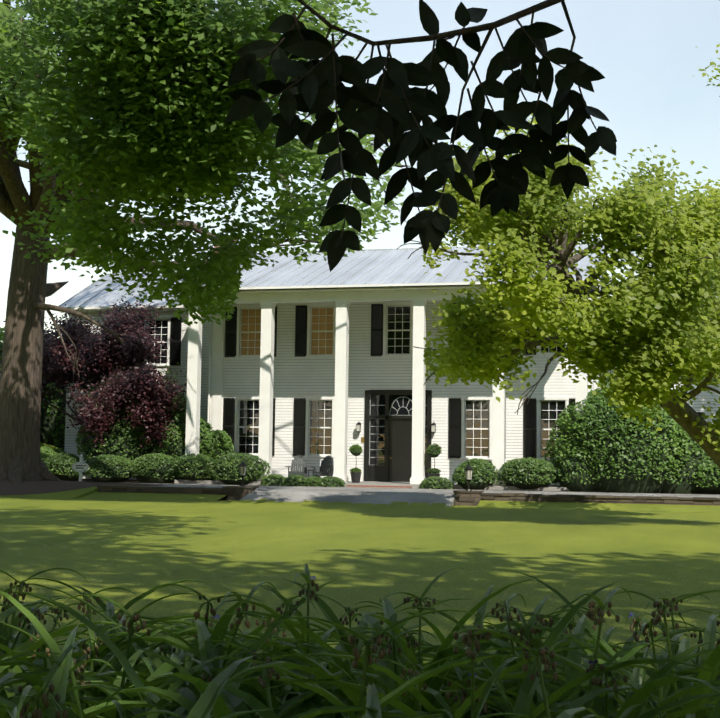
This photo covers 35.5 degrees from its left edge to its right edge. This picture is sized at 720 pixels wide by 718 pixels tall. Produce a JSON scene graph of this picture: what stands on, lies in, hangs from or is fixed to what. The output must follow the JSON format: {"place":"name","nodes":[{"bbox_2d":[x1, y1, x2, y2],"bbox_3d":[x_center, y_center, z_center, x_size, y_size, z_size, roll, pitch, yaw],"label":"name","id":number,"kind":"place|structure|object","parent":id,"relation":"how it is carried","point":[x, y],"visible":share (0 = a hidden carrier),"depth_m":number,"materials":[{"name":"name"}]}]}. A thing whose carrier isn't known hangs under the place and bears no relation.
{"place":"outdoors","nodes":[
{"label":"outdoors","id":0,"kind":"place"},
{"bbox_2d":[0,294,186,447],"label":"purple plum","id":1,"kind":"object","parent":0,"point":[148,389],"depth_m":45.32,"materials":[{"name":"purple plant"}]},
{"bbox_2d":[214,239,411,488],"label":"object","id":2,"kind":"object","parent":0,"point":[377,486],"visible":0.24,"depth_m":41.37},
{"bbox_2d":[0,497,719,685],"bbox_3d":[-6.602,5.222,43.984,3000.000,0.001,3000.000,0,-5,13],"label":"lawn","id":3,"kind":"structure","parent":0,"point":[371,553],"depth_m":17.25,"materials":[{"name":"green plant"}]},
{"bbox_2d":[97,485,719,505],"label":"stone retaining wall","id":4,"kind":"structure","parent":3,"relation":"on","point":[470,498],"depth_m":35.55,"materials":[{"name":"grey stone"}]},
{"bbox_2d":[238,459,246,485],"bbox_3d":[-3.942,3.810,37.802,0.288,0.920,0.330,0,-5,13],"label":"pier lantern","id":5,"kind":"object","parent":4,"relation":"on","point":[242,468],"visible":1,"depth_m":37.74,"materials":[{"name":"black metal"}]},
{"bbox_2d":[464,462,472,490],"bbox_3d":[3.487,3.760,36.060,0.288,0.920,0.330,0,-5,13],"label":"pier lantern","id":6,"kind":"object","parent":4,"relation":"on","point":[468,469],"visible":1,"depth_m":35.98,"materials":[{"name":"black metal"}]},
{"bbox_2d":[397,159,719,467],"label":"tree branches","id":7,"kind":"object","parent":3,"relation":"on","point":[689,428],"visible":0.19,"depth_m":26.57,"materials":[{"name":"brown plant"}]},
{"bbox_2d":[421,113,719,451],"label":"tree foliage","id":8,"kind":"object","parent":7,"relation":"attached to","point":[651,347],"visible":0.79,"depth_m":24.55,"materials":[{"name":"green plant"}]},
{"bbox_2d":[0,0,719,341],"bbox_3d":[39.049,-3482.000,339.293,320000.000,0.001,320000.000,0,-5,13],"label":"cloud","id":9,"kind":"structure","parent":0,"point":[467,96],"depth_m":10643.82,"materials":[{"name":"white"}]},
{"bbox_2d":[0,483,719,512],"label":"path","id":10,"kind":"structure","parent":0,"point":[358,498],"depth_m":35.99,"materials":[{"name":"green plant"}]},
{"bbox_2d":[0,327,65,450],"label":"garden foliage","id":11,"kind":"object","parent":10,"relation":"on","point":[57,443],"depth_m":52.37,"materials":[{"name":"green plant"}]},
{"bbox_2d":[0,0,410,483],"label":"tree trunk and limbs","id":12,"kind":"object","parent":10,"relation":"on","point":[30,288],"visible":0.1,"depth_m":41.03,"materials":[{"name":"brown plant"}]},
{"bbox_2d":[0,0,407,326],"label":"tree foliage","id":13,"kind":"object","parent":12,"relation":"attached to","point":[157,100],"visible":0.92,"depth_m":29.05,"materials":[{"name":"green plant"}]},
{"bbox_2d":[0,342,719,493],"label":"shrub","id":14,"kind":"object","parent":10,"relation":"on","point":[629,484],"visible":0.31,"depth_m":40.37,"materials":[{"name":"green plant"}]},
{"bbox_2d":[40,362,233,461],"bbox_3d":[-9.273,2.454,46.304,9.063,4.568,3.477,0,-5,13],"label":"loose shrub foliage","id":15,"kind":"object","parent":14,"relation":"on","point":[207,428],"visible":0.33,"depth_m":45.15,"materials":[{"name":"green plant"}]},
{"bbox_2d":[543,370,719,487],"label":"large bush","id":16,"kind":"object","parent":14,"relation":"on","point":[565,417],"visible":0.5,"depth_m":39.39,"materials":[{"name":"green plant"}]},
{"bbox_2d":[0,479,719,494],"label":"mulch beds","id":17,"kind":"object","parent":10,"relation":"on","point":[25,487],"visible":0.6,"depth_m":39.37,"materials":[{"name":"brown soil"}]},
{"bbox_2d":[40,443,57,448],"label":"leaves","id":18,"kind":"object","parent":17,"relation":"on","point":[42,444],"visible":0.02,"depth_m":47.32,"materials":[{"name":"green plant"}]},
{"bbox_2d":[72,454,88,480],"bbox_3d":[-10.391,4.090,41.873,0.680,1.100,0.135,0,-5,13],"label":"estate sign","id":19,"kind":"object","parent":17,"relation":"on","point":[80,466],"visible":1,"depth_m":41.82,"materials":[{"name":"grey"}]},
{"bbox_2d":[44,452,558,488],"bbox_3d":[-2.733,4.243,43.041,20.426,1.271,2.057,0,-5,13],"label":"hedge","id":20,"kind":"object","parent":17,"relation":"on","point":[216,463],"visible":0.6,"depth_m":42.91,"materials":[{"name":"green plant"}]},
{"bbox_2d":[174,479,569,490],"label":"house porch floor","id":21,"kind":"structure","parent":10,"relation":"on","point":[548,488],"depth_m":41.87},
{"bbox_2d":[285,455,307,476],"bbox_3d":[-2.454,4.302,44.421,0.860,1.016,0.963,0,-5,5],"label":"adirondack chair","id":22,"kind":"object","parent":21,"relation":"on","point":[299,461],"visible":0.77,"depth_m":44.61,"materials":[{"name":"grey paint"}]},
{"bbox_2d":[313,455,333,477],"bbox_3d":[-1.362,4.298,44.216,0.860,1.016,0.963,-1,-5,19],"label":"adirondack chair","id":23,"kind":"object","parent":21,"relation":"on","point":[325,467],"visible":0.79,"depth_m":44.38,"materials":[{"name":"grey paint"}]},
{"bbox_2d":[350,460,361,482],"bbox_3d":[-0.154,4.153,42.511,0.450,1.050,0.450,0,-5,13],"label":"plant pot","id":24,"kind":"object","parent":21,"relation":"on","point":[355,477],"visible":0.94,"depth_m":42.33,"materials":[{"name":"grey ceramic"}]},
{"bbox_2d":[349,444,362,471],"bbox_3d":[-0.165,3.761,42.542,0.546,1.084,0.575,0,-5,13],"label":"topiary","id":25,"kind":"object","parent":21,"relation":"on","point":[356,468],"visible":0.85,"depth_m":42.46,"materials":[{"name":"green plant"}]},
{"bbox_2d":[428,458,439,476],"bbox_3d":[2.766,4.133,41.826,0.450,1.050,0.450,0,-5,13],"label":"potted topiary","id":26,"kind":"object","parent":21,"relation":"on","point":[431,475],"visible":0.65,"depth_m":41.68,"materials":[{"name":"black ceramic"}]},
{"bbox_2d":[64,284,719,484],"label":"house walls","id":27,"kind":"structure","parent":10,"relation":"on","point":[299,377],"depth_m":45.74,"materials":[{"name":"white wood"}]},
{"bbox_2d":[241,308,332,354],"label":"window blinds","id":28,"kind":"object","parent":27,"relation":"attached to","point":[323,323],"visible":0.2,"depth_m":46.37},
{"bbox_2d":[64,279,599,485],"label":"house trim","id":29,"kind":"structure","parent":27,"relation":"attached to","point":[343,297],"depth_m":43.48,"materials":[{"name":"white wood"}]},
{"bbox_2d":[148,305,564,465],"bbox_3d":[1.846,1.192,46.944,22.850,6.450,3.327,0,-5,13],"label":"window glass","id":30,"kind":"object","parent":27,"relation":"in","point":[377,434],"visible":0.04,"depth_m":45.42,"materials":[{"name":"glass"}]},
{"bbox_2d":[59,243,671,364],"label":"house roof","id":31,"kind":"structure","parent":27,"relation":"on","point":[382,266],"depth_m":46.99,"materials":[{"name":"grey metal"}]},
{"bbox_2d":[356,422,435,433],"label":"wall lanterns","id":32,"kind":"object","parent":27,"relation":"attached to","point":[433,427],"visible":1,"depth_m":44.93,"materials":[{"name":"black metal"}]},
{"bbox_2d":[364,390,431,481],"bbox_3d":[1.525,3.073,45.082,2.730,3.680,0.190,0,-5,13],"label":"front door","id":33,"kind":"structure","parent":27,"relation":"in","point":[397,467],"depth_m":45.07,"materials":[{"name":"black wood"}]},
{"bbox_2d":[369,395,426,464],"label":"door window muntins","id":34,"kind":"object","parent":33,"relation":"attached to","point":[384,426],"visible":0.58,"depth_m":45.28,"materials":[{"name":"wood"}]},
{"bbox_2d":[135,303,702,458],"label":"window shutters","id":35,"kind":"object","parent":27,"relation":"attached to","point":[529,433],"visible":0.29,"depth_m":45.98,"materials":[{"name":"black wood"}]},
{"bbox_2d":[669,44,719,213],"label":"tree","id":36,"kind":"object","parent":10,"relation":"on","point":[710,79],"visible":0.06,"depth_m":41.90,"materials":[{"name":"green plant"}]},
{"bbox_2d":[0,0,719,337],"label":"sky","id":37,"kind":"structure","parent":0,"point":[611,61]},
{"bbox_2d":[225,0,616,271],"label":"branch","id":38,"kind":"object","parent":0,"point":[314,90],"depth_m":3.35,"materials":[{"name":"plant"}]},
{"bbox_2d":[139,483,719,497],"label":"walkway","id":39,"kind":"structure","parent":0,"point":[415,490],"depth_m":38.89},
{"bbox_2d":[426,443,441,473],"bbox_3d":[2.747,3.743,41.829,0.480,1.115,0.546,0,-5,13],"label":"topiary","id":40,"kind":"object","parent":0,"point":[432,455],"visible":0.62,"depth_m":41.67,"materials":[{"name":"green plant"}]},
{"bbox_3d":[-0.525,1.333,1.011,17.684,0.644,14.192,0,-5,13],"label":"flower bed mound","id":41,"kind":"object","parent":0,"visible":0},
{"bbox_2d":[0,564,719,717],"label":"foreground plants","id":42,"kind":"object","parent":41,"relation":"on","point":[317,681],"visible":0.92,"depth_m":3.04,"materials":[{"name":"green plant"}]},
{"bbox_2d":[0,576,719,717],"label":"flower stalks","id":43,"kind":"object","parent":41,"relation":"on","point":[266,674],"visible":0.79,"depth_m":3.07,"materials":[{"name":"green plant"}]}
]}

